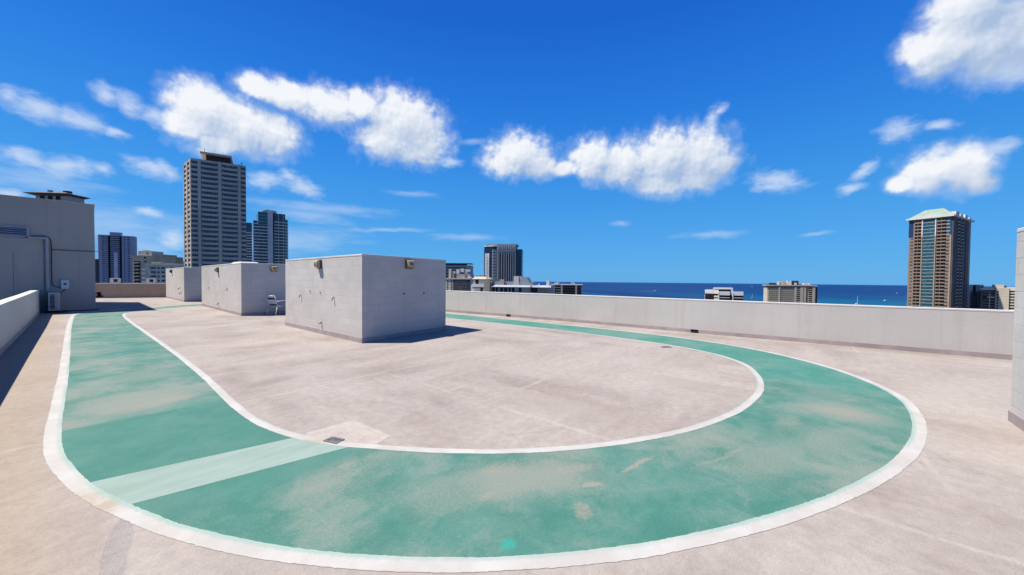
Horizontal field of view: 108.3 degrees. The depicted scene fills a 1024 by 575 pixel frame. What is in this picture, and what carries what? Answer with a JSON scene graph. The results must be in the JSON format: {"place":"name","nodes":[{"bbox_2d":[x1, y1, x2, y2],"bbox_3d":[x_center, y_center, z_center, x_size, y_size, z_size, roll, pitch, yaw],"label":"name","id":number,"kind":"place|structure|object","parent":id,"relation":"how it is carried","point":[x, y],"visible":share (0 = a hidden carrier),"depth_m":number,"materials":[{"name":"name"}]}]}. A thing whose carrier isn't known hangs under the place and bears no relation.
{"place":"outdoors","nodes":[
{"label":"outdoors","id":0,"kind":"place"},
{"bbox_2d":[24,190,90,202],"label":"pavilion tower","id":1,"kind":"structure","parent":0,"point":[68,196],"depth_m":110.73,"materials":[{"name":"concrete"}]},
{"bbox_2d":[95,259,99,282],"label":"office block","id":2,"kind":"structure","parent":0,"point":[97,278],"depth_m":430.70,"materials":[{"name":"blue glass"}]},
{"bbox_2d":[97,232,136,282],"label":"apartment tower","id":3,"kind":"structure","parent":0,"point":[115,249],"depth_m":520.06,"materials":[{"name":"blue paint"}]},
{"bbox_2d":[129,250,175,282],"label":"hotel","id":4,"kind":"structure","parent":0,"point":[141,259],"depth_m":299.89,"materials":[{"name":"beige paint"}]},
{"bbox_2d":[142,262,183,282],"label":"apartment block","id":5,"kind":"structure","parent":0,"point":[156,271],"depth_m":239.84,"materials":[{"name":"grey paint"}]},
{"bbox_2d":[163,254,182,263],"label":"office block","id":6,"kind":"structure","parent":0,"point":[179,260],"depth_m":433.38,"materials":[{"name":"green paint"}]},
{"bbox_2d":[183,149,246,267],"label":"apartment tower","id":7,"kind":"structure","parent":0,"point":[214,197],"depth_m":218.21,"materials":[{"name":"beige concrete"}]},
{"bbox_2d":[201,215,217,218],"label":"window","id":8,"kind":"structure","parent":7,"relation":"in","point":[202,216],"depth_m":216.64,"materials":[{"name":"blue glass"}]},
{"bbox_2d":[201,210,217,213],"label":"window","id":9,"kind":"structure","parent":7,"relation":"in","point":[202,211],"depth_m":216.51,"materials":[{"name":"blue glass"}]},
{"bbox_2d":[201,205,217,209],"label":"window","id":10,"kind":"structure","parent":7,"relation":"in","point":[205,207],"depth_m":216.46,"materials":[{"name":"blue glass"}]},
{"bbox_2d":[201,201,217,204],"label":"window","id":11,"kind":"structure","parent":7,"relation":"in","point":[204,202],"depth_m":216.41,"materials":[{"name":"blue glass"}]},
{"bbox_2d":[201,196,217,199],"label":"window","id":12,"kind":"structure","parent":7,"relation":"in","point":[202,197],"depth_m":216.35,"materials":[{"name":"blue glass"}]},
{"bbox_2d":[201,191,217,194],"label":"window","id":13,"kind":"structure","parent":7,"relation":"in","point":[202,192],"depth_m":216.30,"materials":[{"name":"blue glass"}]},
{"bbox_2d":[201,186,217,190],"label":"window","id":14,"kind":"structure","parent":7,"relation":"in","point":[202,187],"depth_m":216.25,"materials":[{"name":"blue glass"}]},
{"bbox_2d":[201,181,217,185],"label":"window","id":15,"kind":"structure","parent":7,"relation":"in","point":[202,182],"depth_m":216.19,"materials":[{"name":"blue glass"}]},
{"bbox_2d":[201,176,217,180],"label":"window","id":16,"kind":"structure","parent":7,"relation":"in","point":[206,178],"depth_m":216.14,"materials":[{"name":"blue glass"}]},
{"bbox_2d":[201,171,217,175],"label":"window","id":17,"kind":"structure","parent":7,"relation":"in","point":[205,173],"depth_m":216.09,"materials":[{"name":"blue glass"}]},
{"bbox_2d":[201,167,217,170],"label":"window","id":18,"kind":"structure","parent":7,"relation":"in","point":[204,168],"depth_m":216.09,"materials":[{"name":"blue glass"}]},
{"bbox_2d":[201,162,217,166],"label":"window","id":19,"kind":"structure","parent":7,"relation":"in","point":[203,163],"depth_m":216.01,"materials":[{"name":"blue glass"}]},
{"bbox_2d":[201,239,218,242],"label":"window","id":20,"kind":"structure","parent":7,"relation":"in","point":[202,240],"depth_m":217.04,"materials":[{"name":"blue glass"}]},
{"bbox_2d":[201,235,218,237],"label":"window","id":21,"kind":"structure","parent":7,"relation":"in","point":[205,236],"depth_m":216.99,"materials":[{"name":"blue glass"}]},
{"bbox_2d":[201,230,218,233],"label":"window","id":22,"kind":"structure","parent":7,"relation":"in","point":[203,231],"depth_m":216.70,"materials":[{"name":"blue glass"}]},
{"bbox_2d":[201,225,218,228],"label":"window","id":23,"kind":"structure","parent":7,"relation":"in","point":[202,226],"depth_m":216.62,"materials":[{"name":"blue glass"}]},
{"bbox_2d":[201,220,218,223],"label":"window","id":24,"kind":"structure","parent":7,"relation":"in","point":[202,221],"depth_m":216.83,"materials":[{"name":"blue glass"}]},
{"bbox_2d":[202,259,218,261],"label":"window","id":25,"kind":"structure","parent":7,"relation":"in","point":[203,260],"depth_m":217.25,"materials":[{"name":"blue glass"}]},
{"bbox_2d":[202,254,218,256],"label":"window","id":26,"kind":"structure","parent":7,"relation":"in","point":[203,255],"depth_m":217.20,"materials":[{"name":"blue glass"}]},
{"bbox_2d":[202,249,218,251],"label":"window","id":27,"kind":"structure","parent":7,"relation":"in","point":[203,250],"depth_m":216.88,"materials":[{"name":"blue glass"}]},
{"bbox_2d":[202,244,218,247],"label":"window","id":28,"kind":"structure","parent":7,"relation":"in","point":[203,245],"depth_m":217.09,"materials":[{"name":"blue glass"}]},
{"bbox_2d":[221,179,237,182],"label":"window","id":29,"kind":"structure","parent":7,"relation":"in","point":[222,180],"depth_m":221.35,"materials":[{"name":"blue glass"}]},
{"bbox_2d":[221,174,237,178],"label":"window","id":30,"kind":"structure","parent":7,"relation":"in","point":[222,175],"depth_m":221.32,"materials":[{"name":"blue glass"}]},
{"bbox_2d":[221,169,237,173],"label":"window","id":31,"kind":"structure","parent":7,"relation":"in","point":[226,171],"depth_m":221.16,"materials":[{"name":"blue glass"}]},
{"bbox_2d":[221,165,237,168],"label":"window","id":32,"kind":"structure","parent":7,"relation":"in","point":[224,166],"depth_m":221.21,"materials":[{"name":"blue glass"}]},
{"bbox_2d":[222,259,237,261],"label":"window","id":33,"kind":"structure","parent":7,"relation":"in","point":[223,260],"depth_m":221.97,"materials":[{"name":"blue glass"}]},
{"bbox_2d":[222,255,237,257],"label":"window","id":34,"kind":"structure","parent":7,"relation":"in","point":[228,256],"depth_m":222.46,"materials":[{"name":"blue glass"}]},
{"bbox_2d":[222,250,237,252],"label":"window","id":35,"kind":"structure","parent":7,"relation":"in","point":[223,251],"depth_m":222.27,"materials":[{"name":"blue glass"}]},
{"bbox_2d":[222,245,237,248],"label":"window","id":36,"kind":"structure","parent":7,"relation":"in","point":[223,246],"depth_m":221.89,"materials":[{"name":"blue glass"}]},
{"bbox_2d":[222,240,237,243],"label":"window","id":37,"kind":"structure","parent":7,"relation":"in","point":[230,242],"depth_m":222.30,"materials":[{"name":"blue glass"}]},
{"bbox_2d":[222,236,237,238],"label":"window","id":38,"kind":"structure","parent":7,"relation":"in","point":[224,237],"depth_m":221.97,"materials":[{"name":"blue glass"}]},
{"bbox_2d":[222,231,237,234],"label":"window","id":39,"kind":"structure","parent":7,"relation":"in","point":[223,232],"depth_m":221.81,"materials":[{"name":"blue glass"}]},
{"bbox_2d":[222,226,237,229],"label":"window","id":40,"kind":"structure","parent":7,"relation":"in","point":[223,227],"depth_m":222.13,"materials":[{"name":"blue glass"}]},
{"bbox_2d":[222,222,237,224],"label":"window","id":41,"kind":"structure","parent":7,"relation":"in","point":[226,223],"depth_m":221.97,"materials":[{"name":"blue glass"}]},
{"bbox_2d":[222,217,237,220],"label":"window","id":42,"kind":"structure","parent":7,"relation":"in","point":[223,218],"depth_m":221.70,"materials":[{"name":"blue glass"}]},
{"bbox_2d":[222,212,237,215],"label":"window","id":43,"kind":"structure","parent":7,"relation":"in","point":[223,213],"depth_m":221.97,"materials":[{"name":"blue glass"}]},
{"bbox_2d":[222,207,237,210],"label":"window","id":44,"kind":"structure","parent":7,"relation":"in","point":[228,209],"depth_m":221.81,"materials":[{"name":"blue glass"}]},
{"bbox_2d":[222,203,237,206],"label":"window","id":45,"kind":"structure","parent":7,"relation":"in","point":[225,204],"depth_m":221.65,"materials":[{"name":"blue glass"}]},
{"bbox_2d":[222,198,237,201],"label":"window","id":46,"kind":"structure","parent":7,"relation":"in","point":[223,199],"depth_m":221.86,"materials":[{"name":"blue glass"}]},
{"bbox_2d":[222,193,237,196],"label":"window","id":47,"kind":"structure","parent":7,"relation":"in","point":[223,194],"depth_m":221.54,"materials":[{"name":"blue glass"}]},
{"bbox_2d":[222,188,237,192],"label":"window","id":48,"kind":"structure","parent":7,"relation":"in","point":[227,190],"depth_m":221.57,"materials":[{"name":"blue glass"}]},
{"bbox_2d":[222,184,237,187],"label":"window","id":49,"kind":"structure","parent":7,"relation":"in","point":[224,185],"depth_m":221.57,"materials":[{"name":"blue glass"}]},
{"bbox_2d":[246,223,251,261],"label":"glass tower","id":50,"kind":"structure","parent":0,"point":[249,241],"depth_m":418.90,"materials":[{"name":"blue glass"}]},
{"bbox_2d":[252,209,287,263],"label":"glass tower","id":51,"kind":"structure","parent":0,"point":[269,236],"depth_m":356.51,"materials":[{"name":"glass"}]},
{"bbox_2d":[446,269,473,290],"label":"hotel","id":52,"kind":"structure","parent":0,"point":[456,280],"depth_m":327.91,"materials":[{"name":"beige paint"}]},
{"bbox_2d":[446,263,473,277],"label":"office block","id":53,"kind":"structure","parent":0,"point":[454,266],"depth_m":419.60,"materials":[{"name":"grey concrete"}]},
{"bbox_2d":[471,275,491,291],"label":"apartment block","id":54,"kind":"structure","parent":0,"point":[477,284],"depth_m":269.36,"materials":[{"name":"white paint"}]},
{"bbox_2d":[483,244,522,281],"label":"resort tower","id":55,"kind":"structure","parent":0,"point":[503,261],"depth_m":695.75,"materials":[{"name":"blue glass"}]},
{"bbox_2d":[0,0,1023,286],"label":"sky","id":56,"kind":"structure","parent":0,"point":[641,141],"materials":[{"name":"blue"}]},
{"bbox_2d":[484,276,553,293],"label":"apartment block","id":57,"kind":"structure","parent":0,"point":[521,284],"depth_m":254.81,"materials":[{"name":"white paint"}]},
{"bbox_2d":[550,282,582,294],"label":"apartment block","id":58,"kind":"structure","parent":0,"point":[572,288],"depth_m":416.61,"materials":[{"name":"grey concrete"}]},
{"bbox_2d":[704,287,742,300],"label":"hotel","id":59,"kind":"structure","parent":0,"point":[719,293],"depth_m":411.20,"materials":[{"name":"white paint"}]},
{"bbox_2d":[535,282,1006,305],"bbox_3d":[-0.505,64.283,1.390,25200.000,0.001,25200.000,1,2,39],"label":"sea","id":60,"kind":"structure","parent":0,"point":[849,294],"depth_m":2366.31,"materials":[{"name":"liquid"}]},
{"bbox_2d":[762,281,816,302],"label":"hotel","id":61,"kind":"structure","parent":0,"point":[789,291],"depth_m":490.51,"materials":[{"name":"beige paint"}]},
{"bbox_2d":[906,208,974,308],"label":"apartment tower","id":62,"kind":"structure","parent":0,"point":[939,258],"depth_m":321.42,"materials":[{"name":"paint"}]},
{"bbox_2d":[968,284,983,308],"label":"apartment block","id":63,"kind":"structure","parent":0,"point":[974,300],"depth_m":357.96,"materials":[{"name":"glass"}]},
{"bbox_2d":[980,285,1014,309],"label":"hotel","id":64,"kind":"structure","parent":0,"point":[998,297],"depth_m":323.50,"materials":[{"name":"beige paint"}]},
{"bbox_3d":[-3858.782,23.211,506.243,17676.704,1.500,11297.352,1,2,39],"label":"city ground","id":65,"kind":"structure","parent":0,"visible":0},
{"bbox_2d":[0,297,1023,574],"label":"roof deck","id":66,"kind":"structure","parent":65,"relation":"on","point":[948,499],"depth_m":4.67,"materials":[{"name":"beige concrete"}]},
{"bbox_2d":[0,289,40,355],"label":"parapet wall","id":67,"kind":"structure","parent":66,"relation":"on","point":[20,313],"depth_m":10.15,"materials":[{"name":"paint"}]},
{"bbox_2d":[0,194,95,311],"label":"stair tower","id":68,"kind":"structure","parent":66,"relation":"on","point":[65,227],"depth_m":17.36,"materials":[{"name":"grey concrete"}]},
{"bbox_2d":[28,236,49,290],"bbox_3d":[-21.876,-1.077,17.120,0.152,2.510,0.600,1,2,39],"label":"downpipe","id":69,"kind":"object","parent":68,"relation":"attached to","point":[47,262],"visible":1,"depth_m":17.25,"materials":[{"name":"grey metal"}]},
{"bbox_2d":[25,235,98,310],"bbox_3d":[-21.249,-0.640,17.556,0.529,3.562,2.228,1,2,39],"label":"cable","id":70,"kind":"object","parent":68,"relation":"attached to","point":[51,277],"visible":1,"depth_m":17.41,"materials":[{"name":"black metal"}]},
{"bbox_2d":[61,279,68,288],"bbox_3d":[-21.420,-0.162,17.730,0.133,0.460,0.260,1,2,39],"label":"switch box","id":71,"kind":"object","parent":68,"relation":"attached to","point":[64,283],"visible":1,"depth_m":17.69,"materials":[{"name":"white metal"}]},
{"bbox_2d":[44,292,68,312],"bbox_3d":[-21.276,0.700,17.279,0.920,0.920,0.700,1,2,39],"label":"air conditioner","id":72,"kind":"object","parent":66,"relation":"on","point":[53,302],"visible":0.96,"depth_m":17.01,"materials":[{"name":"white metal"}]},
{"bbox_2d":[95,283,165,297],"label":"parapet wall","id":73,"kind":"structure","parent":66,"relation":"on","point":[129,290],"depth_m":29.61,"materials":[{"name":"paint"}]},
{"bbox_2d":[110,278,120,282],"bbox_3d":[-31.588,-0.540,29.465,0.540,0.380,0.355,0,1,-26],"label":"fan unit","id":74,"kind":"object","parent":73,"relation":"on","point":[115,280],"visible":0.97,"depth_m":29.34,"materials":[{"name":"white metal"}]},
{"bbox_2d":[146,279,155,282],"bbox_3d":[-29.700,-0.547,30.445,0.540,0.380,0.355,0,1,-26],"label":"fan unit","id":75,"kind":"object","parent":73,"relation":"on","point":[150,280],"visible":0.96,"depth_m":30.31,"materials":[{"name":"white metal"}]},
{"bbox_2d":[166,267,201,301],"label":"block shed","id":76,"kind":"structure","parent":66,"relation":"on","point":[183,284],"depth_m":25.75,"materials":[{"name":"paint"}]},
{"bbox_2d":[201,262,285,315],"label":"block shed","id":77,"kind":"structure","parent":66,"relation":"on","point":[241,288],"depth_m":17.17,"materials":[{"name":"paint"}]},
{"bbox_2d":[271,266,277,271],"bbox_3d":[-11.009,-0.877,17.148,0.157,0.270,0.270,2,2,42],"label":"wall lamp","id":78,"kind":"object","parent":77,"relation":"attached to","point":[274,268],"visible":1,"depth_m":17.11,"materials":[{"name":"grey metal"}]},
{"bbox_2d":[266,295,285,315],"bbox_3d":[-10.720,0.800,16.880,0.578,0.909,0.668,1,1,19],"label":"patio chair","id":79,"kind":"object","parent":66,"relation":"on","point":[273,302],"visible":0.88,"depth_m":16.68,"materials":[{"name":"white plastic"}]},
{"bbox_2d":[306,420,388,443],"bbox_3d":[-1.776,1.600,3.960,0.880,0.001,0.640,1,2,39],"label":"concrete patch","id":80,"kind":"object","parent":66,"relation":"on","point":[354,431],"visible":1,"depth_m":4.05,"materials":[{"name":"beige concrete"}]},
{"bbox_2d":[323,436,343,443],"bbox_3d":[-1.862,1.594,3.869,0.175,0.007,0.115,1,1,21],"label":"floor drain","id":81,"kind":"object","parent":80,"relation":"on","point":[333,439],"visible":1,"depth_m":3.87,"materials":[{"name":"metal"}]},
{"bbox_2d":[285,254,445,342],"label":"block shed","id":82,"kind":"structure","parent":66,"relation":"on","point":[362,298],"depth_m":10.84,"materials":[{"name":"paint"}]},
{"bbox_2d":[314,260,321,268],"bbox_3d":[-5.910,-0.709,11.229,0.270,0.270,0.157,1,2,40],"label":"wall lamp","id":83,"kind":"object","parent":82,"relation":"attached to","point":[317,264],"visible":1,"depth_m":11.17,"materials":[{"name":"brown metal"}]},
{"bbox_2d":[405,259,414,268],"bbox_3d":[-2.994,-0.689,10.903,0.157,0.270,0.270,1,1,33],"label":"wall lamp","id":84,"kind":"object","parent":82,"relation":"attached to","point":[409,264],"visible":1,"depth_m":10.83,"materials":[{"name":"brown metal"}]},
{"bbox_2d":[122,306,763,453],"bbox_3d":[-7.609,1.334,14.053,28.367,0.001,9.381,1,2,39],"label":"track line","id":85,"kind":"object","parent":66,"relation":"on","point":[246,414],"visible":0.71,"depth_m":4.14,"materials":[{"name":"white paint"}]},
{"bbox_2d":[62,304,911,557],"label":"running track","id":86,"kind":"structure","parent":66,"relation":"on","point":[797,432],"depth_m":3.33,"materials":[{"name":"green paint"}]},
{"bbox_2d":[90,438,346,503],"bbox_3d":[-2.553,1.606,3.367,1.960,0.001,0.616,0,2,-37],"label":"mint track band","id":87,"kind":"object","parent":86,"relation":"on","point":[136,487],"visible":1,"depth_m":3.25,"materials":[{"name":"paint"}]},
{"bbox_2d":[43,304,927,572],"bbox_3d":[-7.614,1.335,14.010,31.705,0.001,12.354,1,2,39],"label":"track line","id":88,"kind":"object","parent":86,"relation":"on","point":[66,472],"visible":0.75,"depth_m":2.49,"materials":[{"name":"white paint"}]},
{"bbox_2d":[446,290,1013,359],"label":"parapet wall","id":89,"kind":"structure","parent":66,"relation":"on","point":[985,333],"depth_m":10.63,"materials":[{"name":"paint"}]},
{"bbox_2d":[1008,227,1023,430],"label":"block shed","id":90,"kind":"structure","parent":66,"relation":"on","point":[1016,415],"depth_m":4.43,"materials":[{"name":"paint"}]}
]}

